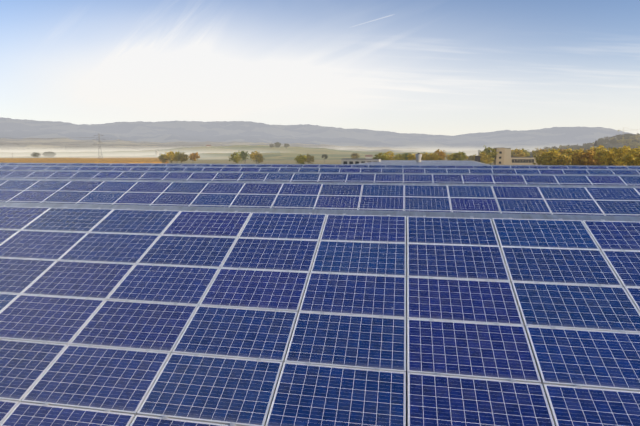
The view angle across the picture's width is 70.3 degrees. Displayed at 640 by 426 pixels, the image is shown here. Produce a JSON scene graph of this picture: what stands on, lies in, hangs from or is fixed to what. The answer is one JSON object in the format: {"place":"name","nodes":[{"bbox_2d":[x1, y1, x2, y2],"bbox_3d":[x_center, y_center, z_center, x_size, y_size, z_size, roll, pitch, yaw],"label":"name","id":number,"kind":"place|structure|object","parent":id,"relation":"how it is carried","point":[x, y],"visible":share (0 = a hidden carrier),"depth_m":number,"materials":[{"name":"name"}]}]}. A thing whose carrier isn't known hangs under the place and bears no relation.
{"place":"outdoors","nodes":[
{"label":"outdoors","id":0,"kind":"place"},
{"bbox_2d":[0,157,168,162],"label":"cornfield","id":1,"kind":"structure","parent":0,"point":[91,160],"depth_m":508.63,"materials":[{"name":"beige plant"}]},
{"bbox_2d":[0,138,531,152],"bbox_3d":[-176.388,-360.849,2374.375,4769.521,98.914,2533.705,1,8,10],"label":"fog","id":2,"kind":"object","parent":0,"point":[32,143],"depth_m":2549.60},
{"bbox_2d":[0,142,547,158],"bbox_3d":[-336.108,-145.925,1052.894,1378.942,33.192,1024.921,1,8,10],"label":"hill fields","id":3,"kind":"structure","parent":0,"point":[280,152],"depth_m":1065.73,"materials":[{"name":"plant"}]},
{"bbox_2d":[206,136,639,158],"bbox_3d":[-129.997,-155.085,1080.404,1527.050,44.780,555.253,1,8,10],"label":"houses","id":4,"kind":"structure","parent":3,"relation":"on","point":[368,156],"depth_m":842.90,"materials":[{"name":"paint"}]},
{"bbox_2d":[0,130,586,150],"bbox_3d":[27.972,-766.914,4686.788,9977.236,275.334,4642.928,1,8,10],"label":"hill ridge","id":5,"kind":"structure","parent":0,"point":[160,137],"depth_m":5324.33,"materials":[{"name":"grey"}]},
{"bbox_2d":[0,117,634,143],"bbox_3d":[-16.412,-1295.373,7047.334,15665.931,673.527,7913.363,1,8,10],"label":"hill ridge","id":6,"kind":"structure","parent":0,"point":[563,135],"depth_m":7680.69,"materials":[{"name":"grey"}]},
{"bbox_2d":[0,166,634,425],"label":"pv clamps","id":7,"kind":"object","parent":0,"point":[307,363],"visible":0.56,"depth_m":7.89,"materials":[{"name":"silver metal"}]},
{"bbox_2d":[0,163,639,425],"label":"hall roof","id":8,"kind":"structure","parent":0,"point":[451,214],"depth_m":11.09,"materials":[{"name":"grey metal"}]},
{"bbox_2d":[0,0,639,135],"label":"sky","id":9,"kind":"structure","parent":0,"point":[430,67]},
{"bbox_2d":[169,156,492,164],"bbox_3d":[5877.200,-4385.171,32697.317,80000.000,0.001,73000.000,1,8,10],"label":"ground","id":10,"kind":"structure","parent":0,"point":[267,161],"depth_m":586.21,"materials":[{"name":"beige soil"}]},
{"bbox_2d":[155,150,480,161],"bbox_3d":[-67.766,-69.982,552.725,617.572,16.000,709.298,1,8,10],"label":"stacks","id":11,"kind":"object","parent":10,"relation":"on","point":[418,156],"visible":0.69,"depth_m":281.36,"materials":[{"name":"paint"}]},
{"bbox_2d":[30,133,639,165],"bbox_3d":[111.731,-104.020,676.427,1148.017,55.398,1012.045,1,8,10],"label":"trees","id":12,"kind":"object","parent":10,"relation":"on","point":[590,155],"materials":[{"name":"green plant"}]},
{"bbox_2d":[341,159,380,163],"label":"cream building","id":13,"kind":"structure","parent":10,"relation":"on","point":[350,161],"depth_m":211.83,"materials":[{"name":"paint"}]},
{"bbox_2d":[359,160,488,164],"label":"roof","id":14,"kind":"structure","parent":10,"relation":"on","point":[422,162],"depth_m":198.24,"materials":[{"name":"paint"}]},
{"bbox_2d":[493,148,540,164],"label":"building","id":15,"kind":"structure","parent":10,"relation":"on","point":[503,157],"depth_m":304.91,"materials":[{"name":"concrete"}]},
{"bbox_2d":[586,142,631,150],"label":"hill","id":16,"kind":"structure","parent":0,"point":[617,145],"depth_m":803.73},
{"bbox_3d":[-6.387,4.008,21.188,94.720,11.041,54.540,1,8,10],"label":"hall","id":17,"kind":"object","parent":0,"visible":0},
{"bbox_2d":[0,163,639,425],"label":"solar panels","id":18,"kind":"object","parent":17,"relation":"on","point":[347,342],"visible":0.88,"depth_m":7.33,"materials":[{"name":"blue glass"}]},
{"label":"pylon","id":19,"kind":"object","parent":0,"visible":0},
{"bbox_2d":[1,137,184,149],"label":"pylon wires","id":20,"kind":"object","parent":19,"relation":"attached to","point":[80,142],"visible":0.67,"depth_m":577.93,"materials":[{"name":"grey metal"}]}
]}

